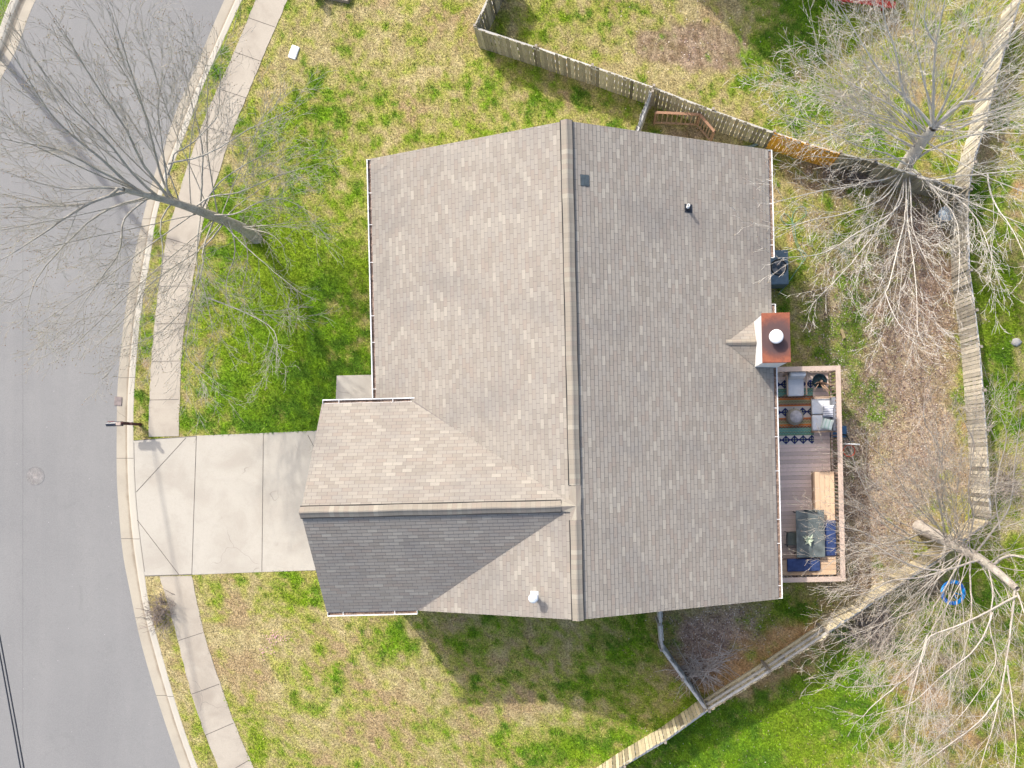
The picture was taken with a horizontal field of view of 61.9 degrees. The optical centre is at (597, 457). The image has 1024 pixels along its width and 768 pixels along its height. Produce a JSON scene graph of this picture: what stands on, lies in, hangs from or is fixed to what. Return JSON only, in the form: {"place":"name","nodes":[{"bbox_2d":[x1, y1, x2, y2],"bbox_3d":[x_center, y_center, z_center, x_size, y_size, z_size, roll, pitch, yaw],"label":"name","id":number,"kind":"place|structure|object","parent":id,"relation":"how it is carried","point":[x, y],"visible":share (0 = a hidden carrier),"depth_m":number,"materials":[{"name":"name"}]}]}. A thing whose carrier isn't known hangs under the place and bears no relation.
{"place":"outdoors","nodes":[
{"label":"outdoors","id":0,"kind":"place"},
{"bbox_2d":[0,0,9,24],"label":"lawn","id":1,"kind":"structure","parent":0,"point":[3,5],"depth_m":32.00,"materials":[{"name":"plant"}]},
{"bbox_3d":[-22.962,-15.679,27.500,2.200,9.600,0.260,0,90,0],"label":"utility pole","id":2,"kind":"object","parent":1,"relation":"on","visible":0},
{"bbox_2d":[0,653,20,767],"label":"overhead cable","id":3,"kind":"object","parent":2,"relation":"attached to","point":[10,711],"visible":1,"depth_m":26.48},
{"bbox_2d":[0,636,24,767],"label":"overhead cable","id":4,"kind":"object","parent":2,"relation":"attached to","point":[12,702],"visible":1,"depth_m":26.48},
{"bbox_2d":[0,0,223,767],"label":"road","id":5,"kind":"structure","parent":0,"point":[83,693],"depth_m":32.10,"materials":[{"name":"grey asphalt"}]},
{"bbox_2d":[0,0,34,78],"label":"kerb","id":6,"kind":"structure","parent":5,"relation":"on","point":[23,9],"depth_m":32.12,"materials":[{"name":"concrete"}]},
{"bbox_2d":[25,466,44,485],"bbox_3d":[-21.293,0.700,32.093,0.730,0.009,0.730,0,90,0],"label":"manhole cover","id":7,"kind":"object","parent":5,"relation":"on","point":[34,475],"visible":1,"depth_m":32.09,"materials":[{"name":"metal"}]},
{"bbox_2d":[114,397,121,405],"bbox_3d":[-18.151,-2.132,32.107,0.280,0.012,0.340,4,90,0],"label":"drain plate","id":8,"kind":"object","parent":5,"relation":"on","point":[117,401],"visible":1,"depth_m":32.10,"materials":[{"name":"grey metal"}]},
{"bbox_2d":[117,0,241,767],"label":"kerb","id":9,"kind":"structure","parent":5,"relation":"on","point":[131,549],"depth_m":32.12,"materials":[{"name":"concrete"}]},
{"bbox_2d":[160,576,253,767],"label":"sidewalk","id":10,"kind":"structure","parent":0,"point":[227,748],"depth_m":31.99,"materials":[{"name":"concrete"}]},
{"bbox_2d":[148,0,286,436],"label":"sidewalk","id":11,"kind":"structure","parent":0,"point":[163,420],"depth_m":31.99,"materials":[{"name":"concrete"}]},
{"bbox_2d":[134,18,313,767],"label":"paving joint","id":12,"kind":"object","parent":11,"relation":"on","point":[195,454],"visible":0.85,"depth_m":31.98,"materials":[{"name":"grey concrete"}]},
{"bbox_2d":[133,431,315,575],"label":"driveway","id":13,"kind":"structure","parent":0,"point":[230,475],"depth_m":31.99,"materials":[{"name":"concrete"}]},
{"bbox_2d":[133,0,1023,767],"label":"ground","id":14,"kind":"structure","parent":0,"point":[678,38],"depth_m":32.00,"materials":[{"name":"green plant"}]},
{"bbox_2d":[106,421,141,426],"bbox_3d":[-17.515,-1.240,31.360,0.860,1.280,0.179,-2,90,0],"label":"mailbox","id":15,"kind":"object","parent":14,"relation":"on","point":[115,423],"visible":1,"depth_m":30.96,"materials":[{"name":"black metal"}]},
{"bbox_2d":[136,586,175,639],"bbox_3d":[-16.440,5.769,31.609,1.618,0.807,1.892,29,90,0],"label":"bare shrub","id":16,"kind":"object","parent":14,"relation":"on","point":[161,614],"visible":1,"depth_m":31.77,"materials":[{"name":"brown plant"}]},
{"bbox_2d":[0,0,344,439],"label":"bare tree","id":17,"kind":"object","parent":14,"relation":"on","point":[252,235],"visible":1,"depth_m":25.71,"materials":[{"name":"grey bark"}]},
{"bbox_2d":[234,218,269,245],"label":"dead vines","id":18,"kind":"object","parent":14,"relation":"on","point":[248,224],"visible":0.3,"depth_m":31.72,"materials":[{"name":"brown plant"}]},
{"bbox_2d":[259,630,286,654],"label":"clover flowers","id":19,"kind":"object","parent":14,"relation":"on","point":[271,638],"visible":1,"depth_m":31.95,"materials":[{"name":"white plant"}]},
{"bbox_2d":[288,45,299,59],"bbox_3d":[-11.453,-15.283,31.971,0.310,0.059,0.510,20,90,0],"label":"utility cover","id":20,"kind":"object","parent":14,"relation":"on","point":[294,51],"visible":1,"depth_m":31.95,"materials":[{"name":"white plastic"}]},
{"bbox_2d":[332,0,349,3],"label":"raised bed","id":21,"kind":"object","parent":14,"relation":"on","point":[346,1],"visible":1,"depth_m":31.91,"materials":[{"name":"grey wood"}]},
{"bbox_2d":[336,375,371,398],"bbox_3d":[-9.019,-2.585,31.945,1.623,0.210,1.057,0,90,0],"label":"front step","id":22,"kind":"object","parent":14,"relation":"on","point":[353,386],"visible":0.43,"depth_m":31.84,"materials":[{"name":"concrete"}]},
{"bbox_2d":[299,119,790,620],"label":"house","id":23,"kind":"structure","parent":14,"relation":"on","point":[580,344],"depth_m":26.08,"materials":[{"name":"tile"}]},
{"bbox_2d":[635,89,653,130],"bbox_3d":[1.573,-12.139,31.240,0.205,1.520,2.392,19,90,0],"label":"wooden fence","id":24,"kind":"object","parent":14,"relation":"on","point":[645,110],"visible":0.5,"depth_m":30.62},
{"bbox_2d":[655,611,706,711],"bbox_3d":[2.767,7.186,31.241,0.807,1.519,4.504,-22,90,0],"label":"wooden fence","id":25,"kind":"object","parent":14,"relation":"on","point":[675,665],"visible":0.87,"depth_m":30.62,"materials":[{"name":"grey wood"}]},
{"bbox_2d":[653,111,714,140],"bbox_3d":[3.265,-12.458,31.475,2.332,1.050,0.516,18,90,0],"label":"garden railing","id":26,"kind":"object","parent":14,"relation":"on","point":[699,115],"visible":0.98,"depth_m":31.28,"materials":[{"name":"brown wood"}]},
{"bbox_2d":[656,641,735,698],"bbox_3d":[3.712,8.179,31.545,3.129,0.983,2.158,17,90,0],"label":"bare shrub","id":27,"kind":"object","parent":14,"relation":"on","point":[694,671],"visible":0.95,"depth_m":31.70,"materials":[{"name":"plant"}]},
{"bbox_2d":[681,628,749,686],"bbox_3d":[4.450,7.468,31.792,3.030,0.478,2.309,0,90,0],"label":"bare shrub","id":28,"kind":"object","parent":14,"relation":"on","point":[717,658],"visible":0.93,"depth_m":31.91,"materials":[{"name":"plant"}]},
{"bbox_2d":[473,0,965,201],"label":"wooden fence","id":29,"kind":"object","parent":14,"relation":"on","point":[504,46],"visible":0.88,"depth_m":31.14,"materials":[{"name":"brown wood"}]},
{"bbox_2d":[770,250,788,288],"bbox_3d":[6.677,-7.003,31.584,0.700,0.832,1.270,-1,90,0],"label":"air conditioner","id":30,"kind":"object","parent":14,"relation":"on","point":[781,281],"visible":0.78,"depth_m":31.20,"materials":[{"name":"metal"}]},
{"bbox_2d":[778,206,806,294],"bbox_3d":[7.341,-7.800,31.952,1.077,0.057,3.349,0,90,0],"label":"garden hose","id":31,"kind":"object","parent":14,"relation":"on","point":[795,241],"visible":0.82,"depth_m":31.94,"materials":[{"name":"rubber"}]},
{"bbox_2d":[596,518,990,767],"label":"wooden fence","id":32,"kind":"object","parent":14,"relation":"on","point":[626,756],"visible":0.82,"depth_m":31.17,"materials":[{"name":"beige wood"}]},
{"bbox_2d":[777,365,845,582],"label":"deck","id":33,"kind":"structure","parent":14,"relation":"on","point":[791,458],"depth_m":30.49,"materials":[{"name":"brown wood"}]},
{"bbox_2d":[784,531,795,547],"bbox_3d":[6.896,2.890,30.044,0.632,0.914,0.566,-1,90,0],"label":"patio chair","id":34,"kind":"object","parent":33,"relation":"on","point":[790,538],"visible":0.73,"depth_m":30.06,"materials":[{"name":"black metal"}]},
{"bbox_2d":[778,379,813,444],"bbox_3d":[6.938,-1.634,30.492,1.650,0.012,2.340,-1,90,0],"label":"rug","id":35,"kind":"object","parent":33,"relation":"on","point":[800,433],"visible":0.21,"depth_m":30.49,"materials":[{"name":"multicoloured fabric"}]},
{"bbox_2d":[783,371,806,395],"bbox_3d":[7.036,-2.628,30.077,0.720,0.816,0.900,-1,90,0],"label":"armchair","id":36,"kind":"object","parent":35,"relation":"on","point":[795,383],"visible":1,"depth_m":30.07,"materials":[{"name":"grey fabric"}]},
{"bbox_2d":[786,408,803,424],"bbox_3d":[7.046,-1.455,30.281,0.610,0.408,0.610,0,90,0],"label":"pouf","id":37,"kind":"object","parent":35,"relation":"on","point":[794,416],"visible":1,"depth_m":30.11,"materials":[{"name":"fabric"}]},
{"bbox_2d":[787,558,819,571],"bbox_3d":[7.281,3.790,29.949,1.164,0.098,0.458,-1,90,0],"label":"bench cushion","id":38,"kind":"object","parent":33,"relation":"on","point":[795,564],"visible":0.93,"depth_m":29.90,"materials":[{"name":"blue fabric"}]},
{"bbox_2d":[793,510,824,557],"bbox_3d":[7.475,2.676,30.128,1.000,0.746,1.660,-1,90,0],"label":"dining table","id":39,"kind":"object","parent":33,"relation":"on","point":[816,549],"visible":0.94,"depth_m":29.75,"materials":[{"name":"glass"}]},
{"bbox_2d":[803,535,812,545],"bbox_3d":[7.392,2.911,29.664,0.374,0.180,0.439,-13,90,0],"label":"centrepiece plant","id":40,"kind":"object","parent":39,"relation":"on","point":[808,540],"visible":0.99,"depth_m":29.64,"materials":[{"name":"green plant"}]},
{"bbox_2d":[810,396,836,432],"bbox_3d":[8.037,-1.526,30.140,0.840,0.720,1.270,-1,90,0],"label":"sofa","id":41,"kind":"object","parent":33,"relation":"on","point":[817,403],"visible":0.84,"depth_m":30.09,"materials":[{"name":"grey fabric"}]},
{"bbox_2d":[821,418,833,429],"bbox_3d":[8.105,-1.178,29.900,0.420,0.150,0.400,14,85,36],"label":"throw pillow","id":42,"kind":"object","parent":41,"relation":"on","point":[827,423],"visible":1,"depth_m":29.84,"materials":[{"name":"green fabric"}]},
{"bbox_2d":[822,405,833,416],"bbox_3d":[8.123,-1.635,29.880,0.420,0.150,0.440,6,96,42],"label":"throw pillow","id":43,"kind":"object","parent":41,"relation":"on","point":[827,410],"visible":1,"depth_m":29.81,"materials":[{"name":"fabric"}]},
{"bbox_2d":[812,374,835,395],"bbox_3d":[8.002,-2.590,30.195,0.841,0.610,0.655,28,90,0],"label":"planter","id":44,"kind":"object","parent":33,"relation":"on","point":[819,380],"visible":1,"depth_m":30.12,"materials":[{"name":"teal ceramic"}]},
{"bbox_2d":[824,520,836,555],"bbox_3d":[8.215,2.847,29.949,0.423,0.098,1.252,-1,90,0],"label":"bench cushion","id":45,"kind":"object","parent":33,"relation":"on","point":[831,537],"visible":0.73,"depth_m":29.90,"materials":[{"name":"blue fabric"}]},
{"bbox_2d":[620,0,1022,767],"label":"fallen leaves","id":46,"kind":"object","parent":14,"relation":"on","point":[912,402],"visible":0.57,"depth_m":31.98,"materials":[{"name":"brown plant"}]},
{"bbox_2d":[840,329,845,338],"bbox_3d":[9.245,-4.660,31.953,0.110,0.055,0.359,-18,90,0],"label":"timber offcut","id":47,"kind":"object","parent":14,"relation":"on","point":[842,333],"visible":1,"depth_m":31.93,"materials":[{"name":"brown wood"}]},
{"bbox_2d":[830,425,859,456],"bbox_3d":[9.039,-0.615,31.010,0.640,1.980,1.193,2,90,0],"label":"basketball hoop","id":48,"kind":"object","parent":14,"relation":"on","point":[844,431],"visible":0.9,"depth_m":30.72,"materials":[{"name":"blue plastic"}]},
{"bbox_2d":[821,154,896,197],"bbox_3d":[9.752,-10.510,31.549,2.899,0.926,1.824,0,90,0],"label":"bare shrub","id":49,"kind":"object","parent":14,"relation":"on","point":[851,176],"visible":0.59,"depth_m":31.71,"materials":[{"name":"brown plant"}]},
{"bbox_2d":[835,0,895,10],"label":"picnic table","id":50,"kind":"object","parent":14,"relation":"on","point":[888,5],"visible":0.61,"depth_m":31.55,"materials":[{"name":"red paint"}]},
{"bbox_2d":[727,0,1023,373],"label":"bare tree","id":51,"kind":"object","parent":14,"relation":"on","point":[912,156],"visible":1,"depth_m":27.72,"materials":[{"name":"grey plant"}]},
{"bbox_2d":[832,613,918,658],"bbox_3d":[10.435,6.507,31.525,3.422,1.018,2.033,0,90,0],"label":"bare shrub","id":52,"kind":"object","parent":14,"relation":"on","point":[874,636],"visible":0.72,"depth_m":31.69,"materials":[{"name":"brown plant"}]},
{"bbox_2d":[781,344,1023,767],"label":"bare tree","id":53,"kind":"object","parent":14,"relation":"on","point":[939,536],"visible":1,"depth_m":27.20,"materials":[{"name":"brown plant"}]},
{"bbox_2d":[940,580,968,604],"bbox_3d":[12.902,4.888,29.878,1.416,2.962,0.937,23,90,0],"label":"saucer swing","id":54,"kind":"object","parent":53,"relation":"hanging from","point":[962,589],"visible":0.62,"depth_m":31.27,"materials":[{"name":"blue fabric"}]},
{"bbox_2d":[933,206,953,224],"bbox_3d":[12.861,-8.992,31.591,0.556,0.818,0.556,0,90,0],"label":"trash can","id":55,"kind":"object","parent":14,"relation":"on","point":[945,210],"visible":0.63,"depth_m":31.27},
{"bbox_2d":[950,0,1020,518],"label":"wooden fence","id":56,"kind":"object","parent":14,"relation":"on","point":[966,313],"visible":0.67,"depth_m":31.14,"materials":[{"name":"beige wood"}]},
{"bbox_2d":[990,446,1023,514],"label":"bare shrub","id":57,"kind":"object","parent":14,"relation":"on","point":[1007,479],"visible":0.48,"depth_m":31.69,"materials":[{"name":"brown plant"}]},
{"bbox_2d":[1011,338,1021,346],"bbox_3d":[15.802,-4.343,31.970,0.375,0.120,0.334,22,90,0],"label":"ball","id":58,"kind":"object","parent":14,"relation":"on","point":[1016,342],"visible":1,"depth_m":31.92,"materials":[{"name":"white plastic"}]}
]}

